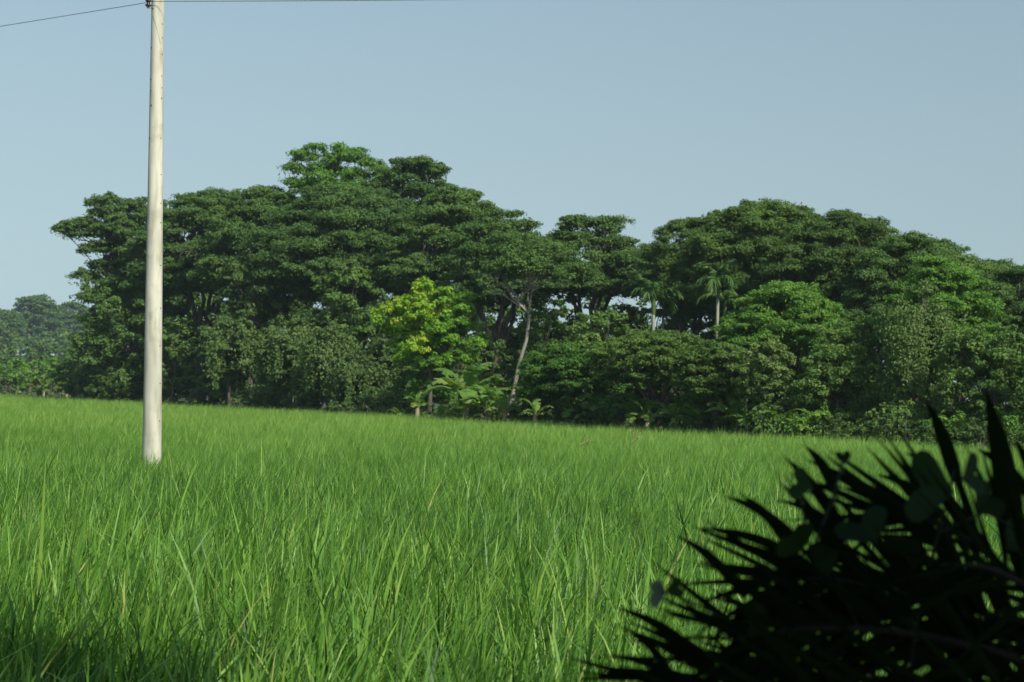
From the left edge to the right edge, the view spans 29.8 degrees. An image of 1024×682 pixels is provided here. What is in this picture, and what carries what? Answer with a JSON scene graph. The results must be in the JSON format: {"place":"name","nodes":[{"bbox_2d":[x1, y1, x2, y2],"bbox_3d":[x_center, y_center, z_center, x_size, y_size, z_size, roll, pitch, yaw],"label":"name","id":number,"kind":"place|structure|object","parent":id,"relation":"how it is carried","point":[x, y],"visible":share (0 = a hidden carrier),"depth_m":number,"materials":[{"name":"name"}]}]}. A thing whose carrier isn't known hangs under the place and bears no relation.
{"place":"outdoors","nodes":[
{"label":"outdoors","id":0,"kind":"place"},
{"bbox_2d":[0,385,1007,448],"bbox_3d":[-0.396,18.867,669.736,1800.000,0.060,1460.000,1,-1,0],"label":"ground","id":1,"kind":"structure","parent":0,"point":[323,406],"depth_m":202.07,"materials":[{"name":"soil"}]},
{"bbox_2d":[0,327,24,360],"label":"tree","id":2,"kind":"object","parent":1,"relation":"on","point":[12,335],"visible":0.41,"depth_m":408.98,"materials":[{"name":"green plant"}]},
{"bbox_2d":[0,309,30,361],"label":"hazy tree","id":3,"kind":"object","parent":1,"relation":"on","point":[10,318],"visible":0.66,"depth_m":517.29,"materials":[{"name":"green plant"}]},
{"bbox_2d":[0,358,30,395],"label":"scrub bush","id":4,"kind":"object","parent":1,"relation":"on","point":[5,364],"visible":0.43,"depth_m":181.77,"materials":[{"name":"green plant"}]},
{"bbox_2d":[16,362,39,394],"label":"scrub","id":5,"kind":"object","parent":1,"relation":"on","point":[27,379],"visible":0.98,"depth_m":173.23,"materials":[{"name":"green plant"}]},
{"bbox_2d":[11,334,52,362],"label":"tree","id":6,"kind":"object","parent":1,"relation":"on","point":[36,339],"visible":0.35,"depth_m":428.66,"materials":[{"name":"green plant"}]},
{"bbox_2d":[11,293,66,347],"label":"hazy tree","id":7,"kind":"object","parent":1,"relation":"on","point":[40,307],"visible":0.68,"depth_m":537.37,"materials":[{"name":"green plant"}]},
{"bbox_2d":[43,329,73,363],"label":"tree","id":8,"kind":"object","parent":1,"relation":"on","point":[58,344],"visible":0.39,"depth_m":428.30,"materials":[{"name":"green plant"}]},
{"bbox_2d":[47,301,89,345],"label":"hazy tree","id":9,"kind":"object","parent":1,"relation":"on","point":[71,312],"visible":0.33,"depth_m":556.92,"materials":[{"name":"green plant"}]},
{"bbox_2d":[47,357,99,397],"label":"understory bush","id":10,"kind":"object","parent":1,"relation":"on","point":[70,363],"visible":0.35,"depth_m":156.27,"materials":[{"name":"green plant"}]},
{"bbox_2d":[62,368,113,398],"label":"shrub","id":11,"kind":"object","parent":1,"relation":"on","point":[79,382],"visible":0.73,"depth_m":134.59,"materials":[{"name":"green plant"}]},
{"bbox_2d":[84,369,143,401],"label":"shrub","id":12,"kind":"object","parent":1,"relation":"on","point":[124,389],"visible":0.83,"depth_m":122.78,"materials":[{"name":"green plant"}]},
{"bbox_2d":[48,190,181,402],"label":"rain tree","id":13,"kind":"object","parent":1,"relation":"on","point":[118,218],"visible":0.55,"depth_m":130.89,"materials":[{"name":"green plant"}]},
{"bbox_2d":[74,267,173,375],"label":"evergreen tree","id":14,"kind":"object","parent":1,"relation":"on","point":[79,353],"visible":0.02,"depth_m":146.28,"materials":[{"name":"green plant"}]},
{"bbox_2d":[69,274,186,396],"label":"broadleaf tree","id":15,"kind":"object","parent":1,"relation":"on","point":[116,338],"visible":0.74,"depth_m":124.05,"materials":[{"name":"green plant"}]},
{"bbox_2d":[142,0,163,466],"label":"utility pole","id":16,"kind":"object","parent":1,"relation":"on","point":[152,413],"visible":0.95,"depth_m":29.95,"materials":[{"name":"concrete"}]},
{"bbox_2d":[162,315,201,404],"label":"broadleaf tree","id":17,"kind":"object","parent":1,"relation":"on","point":[179,351],"visible":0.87,"depth_m":117.22,"materials":[{"name":"green plant"}]},
{"bbox_2d":[167,356,216,402],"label":"understory bush","id":18,"kind":"object","parent":1,"relation":"on","point":[188,383],"visible":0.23,"depth_m":128.22,"materials":[{"name":"green plant"}]},
{"bbox_2d":[120,187,268,404],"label":"rain tree","id":19,"kind":"object","parent":1,"relation":"on","point":[182,214],"visible":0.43,"depth_m":123.48,"materials":[{"name":"green plant"}]},
{"bbox_2d":[164,287,246,404],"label":"evergreen tree","id":20,"kind":"object","parent":1,"relation":"on","point":[186,304],"visible":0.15,"depth_m":137.92,"materials":[{"name":"green plant"}]},
{"bbox_2d":[182,370,251,407],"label":"shrub","id":21,"kind":"object","parent":1,"relation":"on","point":[197,394],"visible":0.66,"depth_m":107.71,"materials":[{"name":"green plant"}]},
{"bbox_2d":[196,316,268,405],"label":"creeper covered tree","id":22,"kind":"object","parent":1,"relation":"on","point":[226,347],"visible":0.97,"depth_m":104.52,"materials":[{"name":"green plant"}]},
{"bbox_2d":[180,184,302,403],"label":"rain tree","id":23,"kind":"object","parent":1,"relation":"on","point":[233,219],"visible":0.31,"depth_m":116.09,"materials":[{"name":"green plant"}]},
{"bbox_2d":[207,245,293,404],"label":"broadleaf tree","id":24,"kind":"object","parent":1,"relation":"on","point":[256,302],"visible":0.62,"depth_m":108.01,"materials":[{"name":"green plant"}]},
{"bbox_2d":[239,383,283,409],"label":"shrub","id":25,"kind":"object","parent":1,"relation":"on","point":[267,394],"visible":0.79,"depth_m":102.21,"materials":[{"name":"green plant"}]},
{"bbox_2d":[237,291,325,410],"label":"evergreen tree","id":26,"kind":"object","parent":1,"relation":"on","point":[288,307],"visible":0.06,"depth_m":129.55,"materials":[{"name":"green plant"}]},
{"bbox_2d":[250,313,324,408],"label":"creeper covered tree","id":27,"kind":"object","parent":1,"relation":"on","point":[279,354],"visible":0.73,"depth_m":97.44,"materials":[{"name":"green plant"}]},
{"bbox_2d":[280,392,319,411],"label":"bush","id":28,"kind":"object","parent":1,"relation":"on","point":[301,403],"visible":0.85,"depth_m":96.65,"materials":[{"name":"green plant"}]},
{"bbox_2d":[287,321,368,411],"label":"creeper covered tree","id":29,"kind":"object","parent":1,"relation":"on","point":[316,354],"visible":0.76,"depth_m":93.77,"materials":[{"name":"green plant"}]},
{"bbox_2d":[229,181,446,401],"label":"rain tree","id":30,"kind":"object","parent":1,"relation":"on","point":[355,219],"visible":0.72,"depth_m":106.63,"materials":[{"name":"green plant"}]},
{"bbox_2d":[276,141,408,399],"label":"rain tree","id":31,"kind":"object","parent":1,"relation":"on","point":[329,167],"visible":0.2,"depth_m":115.88,"materials":[{"name":"green plant"}]},
{"bbox_2d":[313,267,386,399],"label":"broadleaf tree","id":32,"kind":"object","parent":1,"relation":"on","point":[340,312],"visible":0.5,"depth_m":98.68,"materials":[{"name":"green plant"}]},
{"bbox_2d":[321,350,395,406],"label":"creeper covered tree","id":33,"kind":"object","parent":1,"relation":"on","point":[355,377],"visible":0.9,"depth_m":92.46,"materials":[{"name":"green plant"}]},
{"bbox_2d":[348,394,383,414],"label":"bush","id":34,"kind":"object","parent":1,"relation":"on","point":[360,399],"visible":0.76,"depth_m":89.17,"materials":[{"name":"green plant"}]},
{"bbox_2d":[348,300,407,399],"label":"broadleaf tree","id":35,"kind":"object","parent":1,"relation":"on","point":[379,350],"visible":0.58,"depth_m":95.71,"materials":[{"name":"green plant"}]},
{"bbox_2d":[358,385,410,413],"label":"shrub","id":36,"kind":"object","parent":1,"relation":"on","point":[384,398],"visible":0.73,"depth_m":89.45,"materials":[{"name":"green plant"}]},
{"bbox_2d":[359,154,458,408],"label":"rain tree","id":37,"kind":"object","parent":1,"relation":"on","point":[422,171],"visible":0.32,"depth_m":112.63,"materials":[{"name":"green plant"}]},
{"bbox_2d":[386,368,459,414],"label":"broadleaf tree","id":38,"kind":"object","parent":1,"relation":"on","point":[419,378],"visible":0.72,"depth_m":83.46,"materials":[{"name":"green plant"}]},
{"bbox_2d":[369,275,493,415],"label":"lime green tree","id":39,"kind":"object","parent":1,"relation":"on","point":[427,320],"visible":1,"depth_m":82.04,"materials":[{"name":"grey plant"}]},
{"bbox_2d":[373,184,503,419],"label":"rain tree","id":40,"kind":"object","parent":1,"relation":"on","point":[446,212],"visible":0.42,"depth_m":101.73,"materials":[{"name":"green plant"}]},
{"bbox_2d":[397,281,498,365],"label":"evergreen tree","id":41,"kind":"object","parent":1,"relation":"on","point":[474,317],"visible":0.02,"depth_m":113.28,"materials":[{"name":"green plant"}]},
{"bbox_2d":[432,340,483,418],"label":"understory bush","id":42,"kind":"object","parent":1,"relation":"on","point":[458,368],"visible":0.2,"depth_m":91.84,"materials":[{"name":"green plant"}]},
{"bbox_2d":[420,362,505,422],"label":"banana plant","id":43,"kind":"object","parent":1,"relation":"on","point":[465,388],"visible":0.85,"depth_m":76.52,"materials":[{"name":"green plant"}]},
{"bbox_2d":[465,339,515,414],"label":"understory bush","id":44,"kind":"object","parent":1,"relation":"on","point":[489,372],"visible":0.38,"depth_m":88.90,"materials":[{"name":"green plant"}]},
{"bbox_2d":[460,384,522,421],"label":"banana plant","id":45,"kind":"object","parent":1,"relation":"on","point":[487,394],"visible":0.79,"depth_m":75.40,"materials":[{"name":"green plant"}]},
{"bbox_2d":[433,207,565,417],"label":"rain tree","id":46,"kind":"object","parent":1,"relation":"on","point":[458,262],"visible":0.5,"depth_m":94.72,"materials":[{"name":"green plant"}]},
{"bbox_2d":[484,394,521,423],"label":"banana plant","id":47,"kind":"object","parent":1,"relation":"on","point":[503,403],"visible":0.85,"depth_m":73.80,"materials":[{"name":"green plant"}]},
{"bbox_2d":[0,392,1023,681],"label":"rice grass","id":48,"kind":"structure","parent":1,"relation":"on","point":[240,544],"depth_m":14.44,"materials":[{"name":"green plant"}]},
{"bbox_2d":[489,345,538,419],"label":"understory bush","id":49,"kind":"object","parent":1,"relation":"on","point":[510,376],"visible":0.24,"depth_m":86.38,"materials":[{"name":"green plant"}]},
{"bbox_2d":[473,301,566,410],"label":"evergreen tree","id":50,"kind":"object","parent":1,"relation":"on","point":[516,337],"visible":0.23,"depth_m":101.68,"materials":[{"name":"green plant"}]},
{"bbox_2d":[518,398,553,423],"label":"banana plant","id":51,"kind":"object","parent":1,"relation":"on","point":[536,407],"visible":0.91,"depth_m":70.97,"materials":[{"name":"green plant"}]},
{"bbox_2d":[507,382,570,422],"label":"shrub","id":52,"kind":"object","parent":1,"relation":"on","point":[513,413],"visible":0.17,"depth_m":76.12,"materials":[{"name":"green plant"}]},
{"bbox_2d":[478,228,609,421],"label":"leaning rain tree","id":53,"kind":"object","parent":1,"relation":"on","point":[513,258],"visible":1,"depth_m":81.12,"materials":[{"name":"green plant"}]},
{"bbox_2d":[515,307,577,404],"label":"broadleaf tree","id":54,"kind":"object","parent":1,"relation":"on","point":[547,322],"visible":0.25,"depth_m":83.93,"materials":[{"name":"green plant"}]},
{"bbox_2d":[560,400,593,427],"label":"bush","id":55,"kind":"object","parent":1,"relation":"on","point":[575,406],"visible":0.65,"depth_m":70.82,"materials":[{"name":"green plant"}]},
{"bbox_2d":[510,339,645,427],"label":"layered tree","id":56,"kind":"object","parent":1,"relation":"on","point":[555,369],"visible":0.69,"depth_m":71.70,"materials":[{"name":"green plant"}]},
{"bbox_2d":[537,297,620,343],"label":"evergreen tree","id":57,"kind":"object","parent":1,"relation":"on","point":[570,319],"visible":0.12,"depth_m":101.29,"materials":[{"name":"green plant"}]},
{"bbox_2d":[553,387,613,429],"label":"shrub","id":58,"kind":"object","parent":1,"relation":"on","point":[597,393],"visible":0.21,"depth_m":71.76,"materials":[{"name":"green plant"}]},
{"bbox_2d":[516,213,654,419],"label":"rain tree","id":59,"kind":"object","parent":1,"relation":"on","point":[614,255],"visible":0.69,"depth_m":93.45,"materials":[{"name":"green plant"}]},
{"bbox_2d":[578,411,612,429],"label":"bush","id":60,"kind":"object","parent":1,"relation":"on","point":[599,420],"visible":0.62,"depth_m":69.48,"materials":[{"name":"green plant"}]},
{"bbox_2d":[567,310,631,389],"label":"broadleaf tree","id":61,"kind":"object","parent":1,"relation":"on","point":[600,320],"visible":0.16,"depth_m":78.25,"materials":[{"name":"green plant"}]},
{"bbox_2d":[602,400,638,429],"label":"bush","id":62,"kind":"object","parent":1,"relation":"on","point":[621,416],"visible":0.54,"depth_m":68.05,"materials":[{"name":"green plant"}]},
{"bbox_2d":[605,393,660,429],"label":"banana plant","id":63,"kind":"object","parent":1,"relation":"on","point":[634,407],"visible":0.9,"depth_m":67.52,"materials":[{"name":"green plant"}]},
{"bbox_2d":[603,383,681,429],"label":"shrub","id":64,"kind":"object","parent":1,"relation":"on","point":[635,391],"visible":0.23,"depth_m":68.89,"materials":[{"name":"green plant"}]},
{"bbox_2d":[574,328,726,427],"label":"layered tree","id":65,"kind":"object","parent":1,"relation":"on","point":[638,356],"visible":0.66,"depth_m":66.23,"materials":[{"name":"green plant"}]},
{"bbox_2d":[608,294,703,345],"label":"evergreen tree","id":66,"kind":"object","parent":1,"relation":"on","point":[636,320],"visible":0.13,"depth_m":97.17,"materials":[{"name":"green plant"}]},
{"bbox_2d":[630,275,684,396],"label":"areca palm","id":67,"kind":"object","parent":1,"relation":"on","point":[651,293],"visible":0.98,"depth_m":69.64,"materials":[{"name":"green plant"}]},
{"bbox_2d":[647,398,694,429],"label":"banana plant","id":68,"kind":"object","parent":1,"relation":"on","point":[668,410],"visible":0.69,"depth_m":64.95,"materials":[{"name":"green plant"}]},
{"bbox_2d":[628,215,738,346],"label":"rain tree","id":69,"kind":"object","parent":1,"relation":"on","point":[667,261],"visible":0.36,"depth_m":87.62,"materials":[{"name":"green plant"}]},
{"bbox_2d":[664,312,731,426],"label":"evergreen tree","id":70,"kind":"object","parent":1,"relation":"on","point":[708,334],"visible":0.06,"depth_m":94.47,"materials":[{"name":"green plant"}]},
{"bbox_2d":[669,396,729,431],"bbox_3d":[6.258,2.715,63.703,2.233,1.759,1.759,2,-2,-35],"label":"banana plant","id":71,"kind":"object","parent":1,"relation":"on","point":[698,412],"visible":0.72,"depth_m":63.49,"materials":[{"name":"green plant"}]},
{"bbox_2d":[674,390,747,435],"bbox_3d":[6.653,2.575,64.360,2.559,2.229,2.749,1,-1,0],"label":"shrub","id":72,"kind":"object","parent":1,"relation":"on","point":[742,400],"visible":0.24,"depth_m":64.06,"materials":[{"name":"green plant"}]},
{"bbox_2d":[666,339,766,432],"bbox_3d":[6.758,1.798,62.918,3.505,3.703,3.500,1,-1,0],"label":"layered tree","id":73,"kind":"object","parent":1,"relation":"on","point":[693,363],"visible":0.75,"depth_m":62.15,"materials":[{"name":"green plant"}]},
{"bbox_2d":[695,259,738,338],"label":"areca palm","id":74,"kind":"object","parent":1,"relation":"on","point":[714,278],"visible":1,"depth_m":70.58,"materials":[{"name":"green plant"}]},
{"bbox_2d":[696,279,744,333],"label":"areca palm","id":75,"kind":"object","parent":1,"relation":"on","point":[729,295],"visible":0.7,"depth_m":72.84,"materials":[{"name":"green plant"}]},
{"bbox_2d":[705,395,772,436],"bbox_3d":[7.337,2.643,61.369,2.326,1.832,1.832,0,-2,39],"label":"banana plant","id":76,"kind":"object","parent":1,"relation":"on","point":[735,409],"visible":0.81,"depth_m":61.38,"materials":[{"name":"green plant"}]},
{"bbox_2d":[670,197,838,431],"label":"rain tree","id":77,"kind":"object","parent":1,"relation":"on","point":[750,237],"visible":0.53,"depth_m":82.71,"materials":[{"name":"green plant"}]},
{"bbox_2d":[723,335,796,431],"bbox_3d":[7.780,1.697,60.498,2.282,3.817,2.219,1,-1,0],"label":"feathery tree","id":78,"kind":"object","parent":1,"relation":"on","point":[762,369],"visible":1,"depth_m":60.23,"materials":[{"name":"green plant"}]},
{"bbox_2d":[725,397,798,437],"bbox_3d":[8.017,2.660,59.467,2.171,1.862,2.442,2,-2,-32],"label":"shrub","id":79,"kind":"object","parent":1,"relation":"on","point":[762,416],"visible":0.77,"depth_m":59.20,"materials":[{"name":"green plant"}]},
{"bbox_2d":[709,280,859,406],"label":"layered tree","id":80,"kind":"object","parent":1,"relation":"on","point":[792,315],"visible":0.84,"depth_m":66.83,"materials":[{"name":"green plant"}]},
{"bbox_2d":[564,389,1023,681],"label":"young date palm","id":81,"kind":"object","parent":1,"relation":"on","point":[956,630],"visible":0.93,"depth_m":2.71,"materials":[{"name":"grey plant"}]},
{"bbox_2d":[649,450,1019,681],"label":"creeper","id":82,"kind":"object","parent":81,"relation":"attached to","point":[797,540],"visible":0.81,"depth_m":2.71,"materials":[{"name":"green plant"}]},
{"bbox_2d":[778,405,844,439],"bbox_3d":[9.144,2.755,58.022,1.990,1.653,1.763,2,-2,-26],"label":"shrub","id":83,"kind":"object","parent":1,"relation":"on","point":[806,423],"visible":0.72,"depth_m":57.68,"materials":[{"name":"green plant"}]},
{"bbox_2d":[751,208,908,318],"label":"rain tree","id":84,"kind":"object","parent":1,"relation":"on","point":[805,251],"visible":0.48,"depth_m":78.83,"materials":[{"name":"green plant"}]},
{"bbox_2d":[815,412,849,442],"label":"bush","id":85,"kind":"object","parent":1,"relation":"on","point":[839,415],"visible":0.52,"depth_m":56.93,"materials":[{"name":"green plant"}]},
{"bbox_2d":[787,341,888,426],"bbox_3d":[10.030,1.815,59.828,3.045,3.651,3.028,1,-1,0],"label":"broadleaf tree","id":86,"kind":"object","parent":1,"relation":"on","point":[844,371],"visible":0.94,"depth_m":59.30,"materials":[{"name":"green plant"}]},
{"bbox_2d":[813,316,892,422],"bbox_3d":[11.277,1.459,64.222,2.711,4.633,2.828,1,-1,0],"label":"layered tree","id":87,"kind":"object","parent":1,"relation":"on","point":[834,336],"visible":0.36,"depth_m":63.78,"materials":[{"name":"green plant"}]},
{"bbox_2d":[838,419,867,441],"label":"bush","id":88,"kind":"object","parent":1,"relation":"on","point":[849,429],"visible":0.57,"depth_m":56.07,"materials":[{"name":"green plant"}]},
{"bbox_2d":[859,417,893,444],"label":"bush","id":89,"kind":"object","parent":1,"relation":"on","point":[873,434],"visible":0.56,"depth_m":55.15,"materials":[{"name":"green plant"}]},
{"bbox_2d":[880,410,914,444],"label":"bush","id":90,"kind":"object","parent":1,"relation":"on","point":[897,422],"visible":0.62,"depth_m":54.28,"materials":[{"name":"green plant"}]},
{"bbox_2d":[833,230,964,437],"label":"rain tree","id":91,"kind":"object","parent":1,"relation":"on","point":[902,249],"visible":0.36,"depth_m":75.41,"materials":[{"name":"green plant"}]},
{"bbox_2d":[863,399,940,444],"bbox_3d":[11.236,2.629,55.873,1.949,1.884,1.925,2,-2,-38],"label":"shrub","id":92,"kind":"object","parent":1,"relation":"on","point":[895,410],"visible":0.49,"depth_m":55.69,"materials":[{"name":"green plant"}]},
{"bbox_2d":[875,362,930,440],"bbox_3d":[12.779,2.093,62.542,2.163,3.343,2.022,1,-1,0],"label":"understory bush","id":93,"kind":"object","parent":1,"relation":"on","point":[894,395],"visible":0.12,"depth_m":62.36,"materials":[{"name":"green plant"}]},
{"bbox_2d":[864,280,966,428],"bbox_3d":[12.061,0.896,57.634,3.003,5.468,3.296,0,-2,40],"label":"creeper covered tree","id":94,"kind":"object","parent":1,"relation":"on","point":[913,352],"visible":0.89,"depth_m":57.19,"materials":[{"name":"green plant"}]},
{"bbox_2d":[903,418,933,445],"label":"bush","id":95,"kind":"object","parent":1,"relation":"on","point":[916,433],"visible":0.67,"depth_m":53.48,"materials":[{"name":"green plant"}]},
{"bbox_2d":[865,254,1005,372],"bbox_3d":[13.774,0.485,62.028,4.514,6.585,4.487,1,-1,0],"label":"layered tree","id":96,"kind":"object","parent":1,"relation":"on","point":[969,298],"visible":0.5,"depth_m":61.27,"materials":[{"name":"green plant"}]},
{"bbox_2d":[879,253,1015,399],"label":"rain tree","id":97,"kind":"object","parent":1,"relation":"on","point":[985,268],"visible":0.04,"depth_m":73.83,"materials":[{"name":"green plant"}]},
{"bbox_2d":[915,411,985,447],"bbox_3d":[12.252,2.731,53.477,1.841,1.602,1.965,2,-2,-38],"label":"shrub","id":98,"kind":"object","parent":1,"relation":"on","point":[959,424],"visible":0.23,"depth_m":53.37,"materials":[{"name":"green plant"}]},
{"bbox_2d":[931,380,974,423],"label":"understory bush","id":99,"kind":"object","parent":1,"relation":"on","point":[948,413],"visible":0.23,"depth_m":59.78,"materials":[{"name":"green plant"}]},
{"bbox_2d":[930,238,978,347],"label":"rain tree","id":100,"kind":"object","parent":1,"relation":"on","point":[954,246],"visible":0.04,"depth_m":79.60,"materials":[{"name":"green plant"}]},
{"bbox_2d":[947,423,980,450],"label":"bush","id":101,"kind":"object","parent":1,"relation":"on","point":[965,436],"visible":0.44,"depth_m":51.89,"materials":[{"name":"green plant"}]},
{"bbox_2d":[929,318,1023,424],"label":"broadleaf tree","id":102,"kind":"object","parent":1,"relation":"on","point":[996,363],"visible":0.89,"depth_m":54.50,"materials":[{"name":"green plant"}]},
{"bbox_2d":[966,415,988,449],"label":"bush","id":103,"kind":"object","parent":1,"relation":"on","point":[975,434],"visible":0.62,"depth_m":51.08,"materials":[{"name":"green plant"}]},
{"bbox_2d":[977,264,1023,419],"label":"rain tree","id":104,"kind":"object","parent":1,"relation":"on","point":[1002,286],"visible":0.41,"depth_m":67.84,"materials":[{"name":"green plant"}]},
{"bbox_2d":[984,407,1023,445],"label":"shrub","id":105,"kind":"object","parent":1,"relation":"on","point":[1013,424],"visible":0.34,"depth_m":51.21,"materials":[{"name":"green plant"}]},
{"bbox_2d":[0,0,1023,399],"label":"sky","id":106,"kind":"structure","parent":0,"point":[908,113],"materials":[{"name":"blue"}]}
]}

